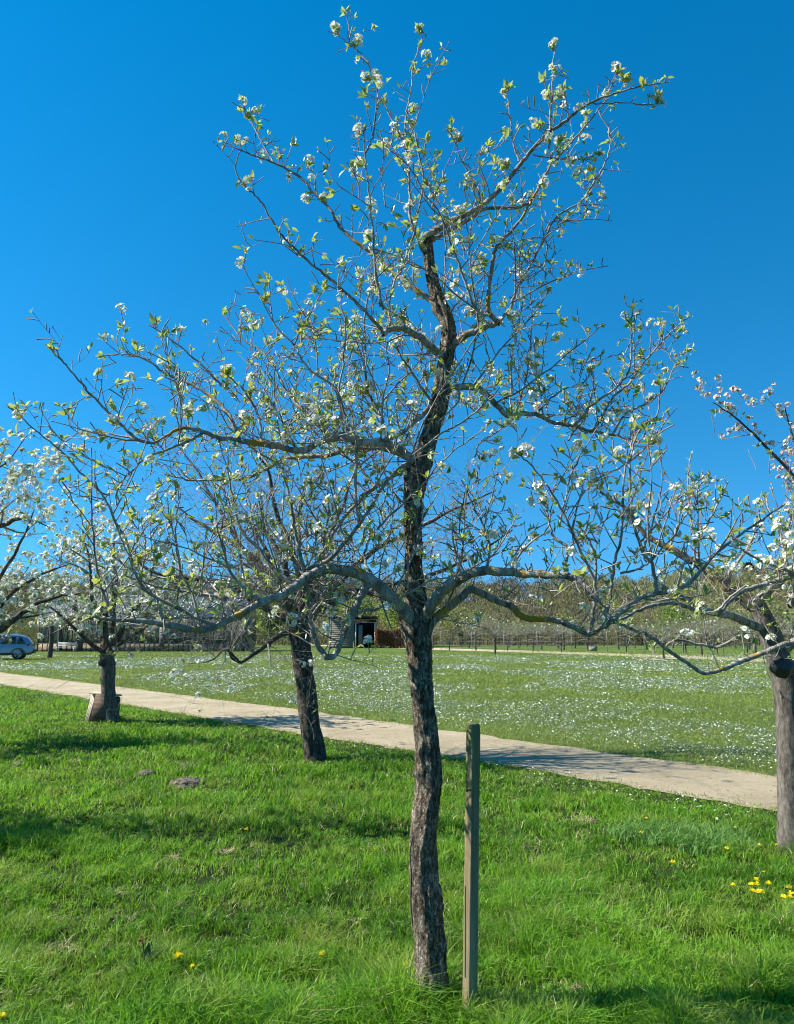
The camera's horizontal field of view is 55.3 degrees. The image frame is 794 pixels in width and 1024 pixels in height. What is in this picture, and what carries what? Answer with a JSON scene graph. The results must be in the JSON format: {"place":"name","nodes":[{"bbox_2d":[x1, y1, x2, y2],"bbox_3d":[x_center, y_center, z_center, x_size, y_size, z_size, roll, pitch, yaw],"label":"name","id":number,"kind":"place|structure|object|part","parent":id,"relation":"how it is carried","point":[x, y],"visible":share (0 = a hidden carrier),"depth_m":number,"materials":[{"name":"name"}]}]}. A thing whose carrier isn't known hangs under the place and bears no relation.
{"place":"outdoors","nodes":[
{"label":"outdoors","id":0,"kind":"place"},
{"bbox_2d":[0,672,776,810],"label":"path","id":1,"kind":"structure","parent":0,"point":[687,777],"depth_m":10.63,"materials":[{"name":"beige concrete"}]},
{"bbox_2d":[0,591,791,643],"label":"hill","id":2,"kind":"structure","parent":0,"point":[485,612],"depth_m":173.73,"materials":[{"name":"green plant"}]},
{"bbox_2d":[0,563,793,645],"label":"woodland","id":3,"kind":"object","parent":2,"relation":"on","point":[568,598],"visible":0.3,"depth_m":157.28,"materials":[{"name":"green plant"}]},
{"bbox_2d":[741,562,761,589],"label":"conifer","id":4,"kind":"object","parent":2,"relation":"on","point":[748,563],"visible":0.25,"depth_m":189.59,"materials":[{"name":"green plant"}]},
{"bbox_2d":[0,684,793,1023],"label":"grass","id":5,"kind":"structure","parent":0,"point":[392,968],"depth_m":4.71,"materials":[{"name":"green plant"}]},
{"bbox_2d":[0,644,793,1023],"bbox_3d":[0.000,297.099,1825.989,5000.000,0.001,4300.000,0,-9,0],"label":"ground","id":6,"kind":"structure","parent":0,"point":[200,834],"depth_m":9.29,"materials":[{"name":"green plant"}]},
{"bbox_2d":[0,1012,6,1022],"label":"dandelion","id":7,"kind":"object","parent":6,"relation":"on","point":[2,1014],"visible":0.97,"depth_m":3.08,"materials":[{"name":"yellow plant"}]},
{"bbox_2d":[0,633,35,659],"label":"parked car","id":8,"kind":"object","parent":6,"relation":"on","point":[22,645],"visible":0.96,"depth_m":48.77,"materials":[{"name":"blue paint"}]},
{"bbox_3d":[-24.978,8.240,48.684,0.880,0.475,0.160,3,-10,-20],"label":"side window","id":9,"kind":"part","parent":8,"relation":"part of","materials":[{"name":"black glass"}]},
{"bbox_3d":[-24.273,8.281,48.937,0.580,0.475,0.160,3,-10,-20],"label":"rear window","id":10,"kind":"part","parent":8,"relation":"part of","materials":[{"name":"black glass"}]},
{"bbox_2d":[0,426,75,538],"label":"pear tree","id":11,"kind":"object","parent":6,"relation":"on","point":[13,474],"visible":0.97,"depth_m":6.82,"materials":[{"name":"white plant"}]},
{"bbox_2d":[31,589,73,657],"bbox_3d":[-24.199,7.805,52.868,2.785,4.897,4.359,7,-12,-37],"label":"orchard tree","id":12,"kind":"object","parent":6,"relation":"on","point":[50,646],"visible":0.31,"depth_m":52.51,"materials":[{"name":"brown plant"}]},
{"bbox_2d":[44,588,70,651],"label":"orchard tree","id":13,"kind":"object","parent":6,"relation":"on","point":[59,639],"visible":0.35,"depth_m":71.46,"materials":[{"name":"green plant"}]},
{"bbox_2d":[0,463,116,643],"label":"pear tree","id":14,"kind":"object","parent":6,"relation":"on","point":[9,621],"visible":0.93,"depth_m":11.73,"materials":[{"name":"white plant"}]},
{"bbox_2d":[56,642,76,651],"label":"garden bench","id":15,"kind":"object","parent":6,"relation":"on","point":[59,644],"visible":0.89,"depth_m":69.97,"materials":[{"name":"paint"}]},
{"bbox_2d":[85,691,121,722],"bbox_3d":[-5.500,3.635,14.140,0.578,0.540,0.382,0,-9,0],"label":"wooden box","id":16,"kind":"object","parent":6,"relation":"on","point":[95,711],"visible":0.71,"depth_m":13.99,"materials":[{"name":"grey wood"}]},
{"bbox_2d":[11,474,221,722],"bbox_3d":[-5.244,1.673,14.492,4.443,4.864,3.663,0,-9,0],"label":"orchard tree","id":17,"kind":"object","parent":6,"relation":"on","point":[107,675],"visible":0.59,"depth_m":14.14,"materials":[{"name":"white plant"}]},
{"bbox_2d":[98,655,106,666],"bbox_3d":[-5.478,2.763,14.079,0.149,0.228,0.133,-5,-10,28],"label":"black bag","id":18,"kind":"object","parent":17,"relation":"hanging from","point":[102,662],"visible":0.97,"depth_m":14.03,"materials":[{"name":"plastic"}]},
{"bbox_2d":[125,641,140,651],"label":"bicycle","id":19,"kind":"object","parent":6,"relation":"on","point":[134,647],"visible":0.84,"depth_m":71.09,"materials":[{"name":"black metal"}]},
{"bbox_2d":[126,934,164,980],"bbox_3d":[-1.194,2.111,3.588,0.190,0.198,0.269,2,-9,-13],"label":"dock plant","id":20,"kind":"object","parent":6,"relation":"on","point":[148,950],"visible":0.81,"depth_m":3.63,"materials":[{"name":"green plant"}]},
{"bbox_2d":[36,596,255,651],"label":"greenhouse","id":21,"kind":"object","parent":6,"relation":"on","point":[82,645],"visible":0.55,"depth_m":72.10,"materials":[{"name":"grey"}]},
{"bbox_2d":[77,627,83,651],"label":"door","id":22,"kind":"structure","parent":21,"relation":"in","point":[79,642],"depth_m":71.80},
{"bbox_2d":[158,627,164,651],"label":"door","id":23,"kind":"structure","parent":21,"relation":"in","point":[161,639],"depth_m":71.89,"materials":[{"name":"white wood"}]},
{"bbox_2d":[135,769,159,776],"bbox_3d":[-2.881,3.002,8.701,0.295,0.085,0.302,0,-9,0],"label":"molehill","id":24,"kind":"object","parent":6,"relation":"on","point":[145,771],"visible":0.52,"depth_m":8.63,"materials":[{"name":"soil"}]},
{"bbox_2d":[174,951,183,969],"bbox_3d":[-1.047,2.153,3.614,0.051,0.105,0.050,0,-9,0],"label":"dandelion","id":25,"kind":"object","parent":6,"relation":"on","point":[179,955],"visible":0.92,"depth_m":3.62,"materials":[{"name":"yellow plant"}]},
{"bbox_2d":[169,776,203,788],"bbox_3d":[-2.255,2.904,8.142,0.390,0.110,0.365,0,-9,0],"label":"molehill","id":26,"kind":"object","parent":6,"relation":"on","point":[183,782],"visible":0.77,"depth_m":8.05,"materials":[{"name":"soil"}]},
{"bbox_2d":[208,604,252,618],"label":"leafing tree","id":27,"kind":"object","parent":6,"relation":"on","point":[225,613],"visible":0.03,"depth_m":93.78,"materials":[{"name":"green plant"}]},
{"bbox_2d":[247,585,287,645],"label":"leafing tree","id":28,"kind":"object","parent":6,"relation":"on","point":[267,627],"visible":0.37,"depth_m":98.30,"materials":[{"name":"green plant"}]},
{"bbox_2d":[33,318,577,761],"bbox_3d":[-1.324,0.424,10.112,7.467,5.901,4.700,0,-9,0],"label":"orchard tree","id":29,"kind":"object","parent":6,"relation":"on","point":[313,743],"visible":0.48,"depth_m":10.01,"materials":[{"name":"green plant"}]},
{"bbox_2d":[325,595,378,622],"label":"leafing tree","id":30,"kind":"object","parent":6,"relation":"on","point":[363,607],"visible":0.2,"depth_m":107.15,"materials":[{"name":"green plant"}]},
{"bbox_2d":[327,616,377,647],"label":"garden shed","id":31,"kind":"structure","parent":6,"relation":"on","point":[358,632],"depth_m":91.90,"materials":[{"name":"white paint"}]},
{"bbox_2d":[358,625,362,646],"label":"door","id":32,"kind":"structure","parent":31,"relation":"in","point":[360,630],"depth_m":91.74,"materials":[{"name":"grey wood"}]},
{"bbox_2d":[374,628,405,647],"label":"beech hedge","id":33,"kind":"object","parent":6,"relation":"on","point":[385,637],"visible":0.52,"depth_m":90.10,"materials":[{"name":"brown plant"}]},
{"bbox_2d":[7,5,785,1010],"bbox_3d":[0.015,-0.343,3.573,3.319,5.159,1.878,0,-9,0],"label":"pear tree","id":34,"kind":"object","parent":6,"relation":"on","point":[417,615],"visible":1,"depth_m":3.50,"materials":[{"name":"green plant"}]},
{"bbox_2d":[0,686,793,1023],"bbox_3d":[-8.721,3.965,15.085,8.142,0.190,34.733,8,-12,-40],"label":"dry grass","id":35,"kind":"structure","parent":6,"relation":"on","point":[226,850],"depth_m":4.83,"materials":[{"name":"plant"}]},
{"bbox_2d":[0,654,793,824],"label":"daisies","id":36,"kind":"object","parent":6,"relation":"on","point":[660,667],"visible":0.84,"depth_m":25.37,"materials":[{"name":"white plant"}]},
{"bbox_2d":[371,591,435,630],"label":"leafing tree","id":37,"kind":"object","parent":6,"relation":"on","point":[393,620],"visible":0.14,"depth_m":101.90,"materials":[{"name":"green plant"}]},
{"bbox_2d":[432,621,444,648],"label":"orchard tree","id":38,"kind":"object","parent":6,"relation":"on","point":[433,632],"visible":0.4,"depth_m":87.24,"materials":[{"name":"grey plant"}]},
{"bbox_2d":[432,618,465,649],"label":"espalier tree","id":39,"kind":"object","parent":6,"relation":"on","point":[449,643],"visible":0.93,"depth_m":77.01,"materials":[{"name":"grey plant"}]},
{"bbox_2d":[435,599,490,645],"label":"leafing tree","id":40,"kind":"object","parent":6,"relation":"on","point":[454,613],"visible":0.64,"depth_m":109.92,"materials":[{"name":"green plant"}]},
{"bbox_2d":[452,622,481,647],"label":"orchard tree","id":41,"kind":"object","parent":6,"relation":"on","point":[469,634],"visible":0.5,"depth_m":89.01,"materials":[{"name":"grey plant"}]},
{"bbox_2d":[462,723,479,1010],"bbox_3d":[0.305,1.559,3.247,0.098,1.259,0.105,-9,-13,43],"label":"wooden stake","id":42,"kind":"object","parent":6,"relation":"on","point":[471,886],"visible":0.95,"depth_m":3.25,"materials":[{"name":"brown wood"}]},
{"bbox_2d":[464,633,487,649],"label":"espalier tree","id":43,"kind":"object","parent":6,"relation":"on","point":[476,638],"visible":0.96,"depth_m":74.80,"materials":[{"name":"grey plant"}]},
{"bbox_2d":[459,611,495,649],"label":"orchard tree","id":44,"kind":"object","parent":6,"relation":"on","point":[475,631],"visible":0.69,"depth_m":80.63,"materials":[{"name":"grey plant"}]},
{"bbox_2d":[465,618,489,645],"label":"orchard tree","id":45,"kind":"object","parent":6,"relation":"on","point":[479,631],"visible":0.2,"depth_m":102.22,"materials":[{"name":"grey plant"}]},
{"bbox_2d":[472,615,522,654],"bbox_3d":[7.754,9.895,60.891,4.120,3.330,3.365,8,-12,-40],"label":"orchard tree","id":46,"kind":"object","parent":6,"relation":"on","point":[494,632],"visible":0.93,"depth_m":61.17,"materials":[{"name":"grey plant"}]},
{"bbox_2d":[479,607,522,649],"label":"orchard tree","id":47,"kind":"object","parent":6,"relation":"on","point":[492,621],"visible":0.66,"depth_m":80.48,"materials":[{"name":"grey plant"}]},
{"bbox_2d":[488,619,515,644],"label":"orchard tree","id":48,"kind":"object","parent":6,"relation":"on","point":[500,628],"visible":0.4,"depth_m":109.92,"materials":[{"name":"grey plant"}]},
{"bbox_2d":[493,628,519,650],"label":"espalier tree","id":49,"kind":"object","parent":6,"relation":"on","point":[507,639],"visible":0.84,"depth_m":73.94,"materials":[{"name":"grey plant"}]},
{"bbox_2d":[497,622,518,646],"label":"orchard tree","id":50,"kind":"object","parent":6,"relation":"on","point":[508,632],"visible":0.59,"depth_m":95.23,"materials":[{"name":"grey plant"}]},
{"bbox_2d":[501,624,530,648],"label":"orchard tree","id":51,"kind":"object","parent":6,"relation":"on","point":[518,634],"visible":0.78,"depth_m":87.60,"materials":[{"name":"grey plant"}]},
{"bbox_2d":[505,620,526,645],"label":"orchard tree","id":52,"kind":"object","parent":6,"relation":"on","point":[518,631],"visible":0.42,"depth_m":103.47,"materials":[{"name":"grey plant"}]},
{"bbox_2d":[513,620,538,646],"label":"orchard tree","id":53,"kind":"object","parent":6,"relation":"on","point":[526,631],"visible":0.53,"depth_m":102.28,"materials":[{"name":"grey plant"}]},
{"bbox_2d":[522,622,545,645],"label":"orchard tree","id":54,"kind":"object","parent":6,"relation":"on","point":[528,627],"visible":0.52,"depth_m":94.92,"materials":[{"name":"grey plant"}]},
{"bbox_2d":[520,627,550,650],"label":"espalier tree","id":55,"kind":"object","parent":6,"relation":"on","point":[534,637],"visible":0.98,"depth_m":72.87,"materials":[{"name":"grey plant"}]},
{"bbox_2d":[530,614,553,644],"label":"orchard tree","id":56,"kind":"object","parent":6,"relation":"on","point":[539,629],"visible":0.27,"depth_m":110.35,"materials":[{"name":"grey plant"}]},
{"bbox_2d":[529,622,556,649],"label":"orchard tree","id":57,"kind":"object","parent":6,"relation":"on","point":[540,633],"visible":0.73,"depth_m":81.20,"materials":[{"name":"grey plant"}]},
{"bbox_2d":[543,625,568,646],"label":"orchard tree","id":58,"kind":"object","parent":6,"relation":"on","point":[554,635],"visible":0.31,"depth_m":95.95,"materials":[{"name":"grey plant"}]},
{"bbox_2d":[534,609,580,638],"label":"leafing tree","id":59,"kind":"object","parent":6,"relation":"on","point":[562,617],"visible":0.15,"depth_m":115.75,"materials":[{"name":"green plant"}]},
{"bbox_2d":[545,628,570,651],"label":"espalier tree","id":60,"kind":"object","parent":6,"relation":"on","point":[561,642],"visible":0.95,"depth_m":70.96,"materials":[{"name":"grey plant"}]},
{"bbox_2d":[544,620,574,649],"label":"orchard tree","id":61,"kind":"object","parent":6,"relation":"on","point":[561,632],"visible":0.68,"depth_m":80.92,"materials":[{"name":"grey plant"}]},
{"bbox_2d":[548,619,570,648],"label":"orchard tree","id":62,"kind":"object","parent":6,"relation":"on","point":[559,632],"visible":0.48,"depth_m":87.39,"materials":[{"name":"grey plant"}]},
{"bbox_2d":[557,616,589,647],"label":"orchard tree","id":63,"kind":"object","parent":6,"relation":"on","point":[573,633],"visible":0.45,"depth_m":88.93,"materials":[{"name":"grey plant"}]},
{"bbox_2d":[576,633,605,650],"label":"espalier tree","id":64,"kind":"object","parent":6,"relation":"on","point":[588,640],"visible":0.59,"depth_m":74.82,"materials":[{"name":"grey plant"}]},
{"bbox_2d":[581,617,603,638],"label":"orchard tree","id":65,"kind":"object","parent":6,"relation":"on","point":[588,624],"visible":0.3,"depth_m":95.81,"materials":[{"name":"grey plant"}]},
{"bbox_2d":[597,624,610,646],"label":"orchard tree","id":66,"kind":"object","parent":6,"relation":"on","point":[603,633],"visible":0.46,"depth_m":101.98,"materials":[{"name":"grey plant"}]},
{"bbox_2d":[600,611,636,649],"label":"orchard tree","id":67,"kind":"object","parent":6,"relation":"on","point":[617,632],"visible":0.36,"depth_m":81.82,"materials":[{"name":"grey plant"}]},
{"bbox_2d":[610,624,638,651],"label":"espalier tree","id":68,"kind":"object","parent":6,"relation":"on","point":[626,643],"visible":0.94,"depth_m":69.05,"materials":[{"name":"grey plant"}]},
{"bbox_2d":[604,611,650,644],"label":"leafing tree","id":69,"kind":"object","parent":6,"relation":"on","point":[634,622],"visible":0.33,"depth_m":114.00,"materials":[{"name":"green plant"}]},
{"bbox_2d":[471,631,792,652],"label":"wire trellis","id":70,"kind":"object","parent":6,"relation":"on","point":[682,637],"visible":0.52,"depth_m":68.60,"materials":[{"name":"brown wood"}]},
{"bbox_2d":[623,620,641,647],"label":"orchard tree","id":71,"kind":"object","parent":6,"relation":"on","point":[634,632],"visible":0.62,"depth_m":88.97,"materials":[{"name":"grey plant"}]},
{"bbox_2d":[630,616,662,649],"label":"orchard tree","id":72,"kind":"object","parent":6,"relation":"on","point":[642,625],"visible":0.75,"depth_m":81.26,"materials":[{"name":"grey plant"}]},
{"bbox_2d":[644,627,671,652],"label":"espalier tree","id":73,"kind":"object","parent":6,"relation":"on","point":[658,638],"visible":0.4,"depth_m":67.88,"materials":[{"name":"grey plant"}]},
{"bbox_2d":[644,621,683,658],"bbox_3d":[17.408,8.436,49.751,2.781,2.608,2.725,2,-9,-13],"label":"orchard tree","id":74,"kind":"object","parent":6,"relation":"on","point":[663,640],"visible":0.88,"depth_m":49.29,"materials":[{"name":"grey plant"}]},
{"bbox_2d":[649,624,678,643],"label":"orchard tree","id":75,"kind":"object","parent":6,"relation":"on","point":[664,633],"visible":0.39,"depth_m":95.80,"materials":[{"name":"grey plant"}]},
{"bbox_2d":[637,600,697,645],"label":"leafing tree","id":76,"kind":"object","parent":6,"relation":"on","point":[673,612],"visible":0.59,"depth_m":109.15,"materials":[{"name":"green plant"}]},
{"bbox_2d":[651,614,688,647],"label":"orchard tree","id":77,"kind":"object","parent":6,"relation":"on","point":[671,626],"visible":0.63,"depth_m":89.33,"materials":[{"name":"grey plant"}]},
{"bbox_2d":[666,618,700,652],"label":"espalier tree","id":78,"kind":"object","parent":6,"relation":"on","point":[685,644],"visible":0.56,"depth_m":67.07,"materials":[{"name":"grey plant"}]},
{"bbox_2d":[667,617,703,649],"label":"orchard tree","id":79,"kind":"object","parent":6,"relation":"on","point":[682,625],"visible":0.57,"depth_m":81.68,"materials":[{"name":"grey plant"}]},
{"bbox_2d":[597,408,793,854],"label":"pear tree","id":80,"kind":"object","parent":6,"relation":"on","point":[763,624],"visible":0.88,"depth_m":5.71,"materials":[{"name":"white plant"}]},
{"bbox_2d":[769,650,793,678],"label":"black bag","id":81,"kind":"object","parent":80,"relation":"hanging from","point":[782,667],"visible":0.98,"depth_m":5.65,"materials":[{"name":"plastic"}]},
{"bbox_2d":[678,617,714,648],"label":"orchard tree","id":82,"kind":"object","parent":6,"relation":"on","point":[696,627],"visible":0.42,"depth_m":87.69,"materials":[{"name":"grey plant"}]},
{"bbox_2d":[683,615,729,654],"bbox_3d":[23.165,9.254,56.710,3.406,3.260,3.476,-8,-12,42],"label":"orchard tree","id":83,"kind":"object","parent":6,"relation":"on","point":[700,636],"visible":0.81,"depth_m":57.15,"materials":[{"name":"grey plant"}]},
{"bbox_2d":[704,619,726,636],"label":"orchard tree","id":84,"kind":"object","parent":6,"relation":"on","point":[716,628],"visible":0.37,"depth_m":94.89,"materials":[{"name":"grey plant"}]},
{"bbox_2d":[704,618,727,645],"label":"orchard tree","id":85,"kind":"object","parent":6,"relation":"on","point":[716,629],"visible":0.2,"depth_m":102.33,"materials":[{"name":"grey plant"}]},
{"bbox_2d":[700,617,733,649],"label":"orchard tree","id":86,"kind":"object","parent":6,"relation":"on","point":[714,629],"visible":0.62,"depth_m":81.35,"materials":[{"name":"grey plant"}]},
{"bbox_2d":[702,626,739,652],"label":"espalier tree","id":87,"kind":"object","parent":6,"relation":"on","point":[718,631],"visible":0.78,"depth_m":64.99,"materials":[{"name":"grey plant"}]},
{"bbox_2d":[715,617,741,648],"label":"orchard tree","id":88,"kind":"object","parent":6,"relation":"on","point":[735,631],"visible":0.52,"depth_m":87.58,"materials":[{"name":"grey plant"}]},
{"bbox_2d":[720,624,738,645],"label":"orchard tree","id":89,"kind":"object","parent":6,"relation":"on","point":[728,635],"visible":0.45,"depth_m":95.11,"materials":[{"name":"grey plant"}]},
{"bbox_2d":[727,630,752,652],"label":"espalier tree","id":90,"kind":"object","parent":6,"relation":"on","point":[747,643],"visible":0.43,"depth_m":65.01,"materials":[{"name":"grey plant"}]},
{"bbox_2d":[691,369,793,495],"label":"apple tree","id":91,"kind":"object","parent":6,"relation":"on","point":[729,406],"visible":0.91,"depth_m":7.94,"materials":[{"name":"white plant"}]},
{"bbox_2d":[730,617,755,649],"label":"orchard tree","id":92,"kind":"object","parent":6,"relation":"on","point":[746,632],"visible":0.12,"depth_m":81.50,"materials":[{"name":"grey plant"}]},
{"bbox_2d":[720,609,774,652],"bbox_3d":[24.337,8.403,51.934,3.650,3.423,3.576,3,-10,-16],"label":"orchard tree","id":93,"kind":"object","parent":6,"relation":"on","point":[754,636],"visible":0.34,"depth_m":51.24,"materials":[{"name":"grey plant"}]},
{"bbox_2d":[752,596,793,644],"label":"leafing tree","id":94,"kind":"object","parent":6,"relation":"on","point":[773,610],"visible":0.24,"depth_m":105.86,"materials":[{"name":"green plant"}]},
{"bbox_2d":[772,599,793,634],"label":"orchard tree","id":95,"kind":"object","parent":6,"relation":"on","point":[779,615],"visible":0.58,"depth_m":45.64,"materials":[{"name":"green plant"}]},
{"bbox_2d":[777,620,791,636],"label":"orchard tree","id":96,"kind":"object","parent":6,"relation":"on","point":[784,629],"visible":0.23,"depth_m":81.00,"materials":[{"name":"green plant"}]},
{"bbox_2d":[0,0,793,600],"label":"sky","id":97,"kind":"structure","parent":0,"point":[115,184],"materials":[{"name":"blue"}]},
{"bbox_2d":[32,679,776,799],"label":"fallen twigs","id":98,"kind":"object","parent":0,"point":[403,724],"visible":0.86,"depth_m":13.35,"materials":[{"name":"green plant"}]},
{"bbox_2d":[311,644,761,661],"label":"path","id":99,"kind":"structure","parent":0,"point":[542,652],"depth_m":71.88,"materials":[{"name":"beige gravel"}]},
{"bbox_2d":[588,646,597,650],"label":"wooden block","id":100,"kind":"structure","parent":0,"point":[592,648],"depth_m":74.06,"materials":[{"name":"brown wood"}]},
{"bbox_2d":[455,805,765,858],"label":"tall grass","id":101,"kind":"structure","parent":0,"point":[690,839],"depth_m":5.83,"materials":[{"name":"green plant"}]}
]}

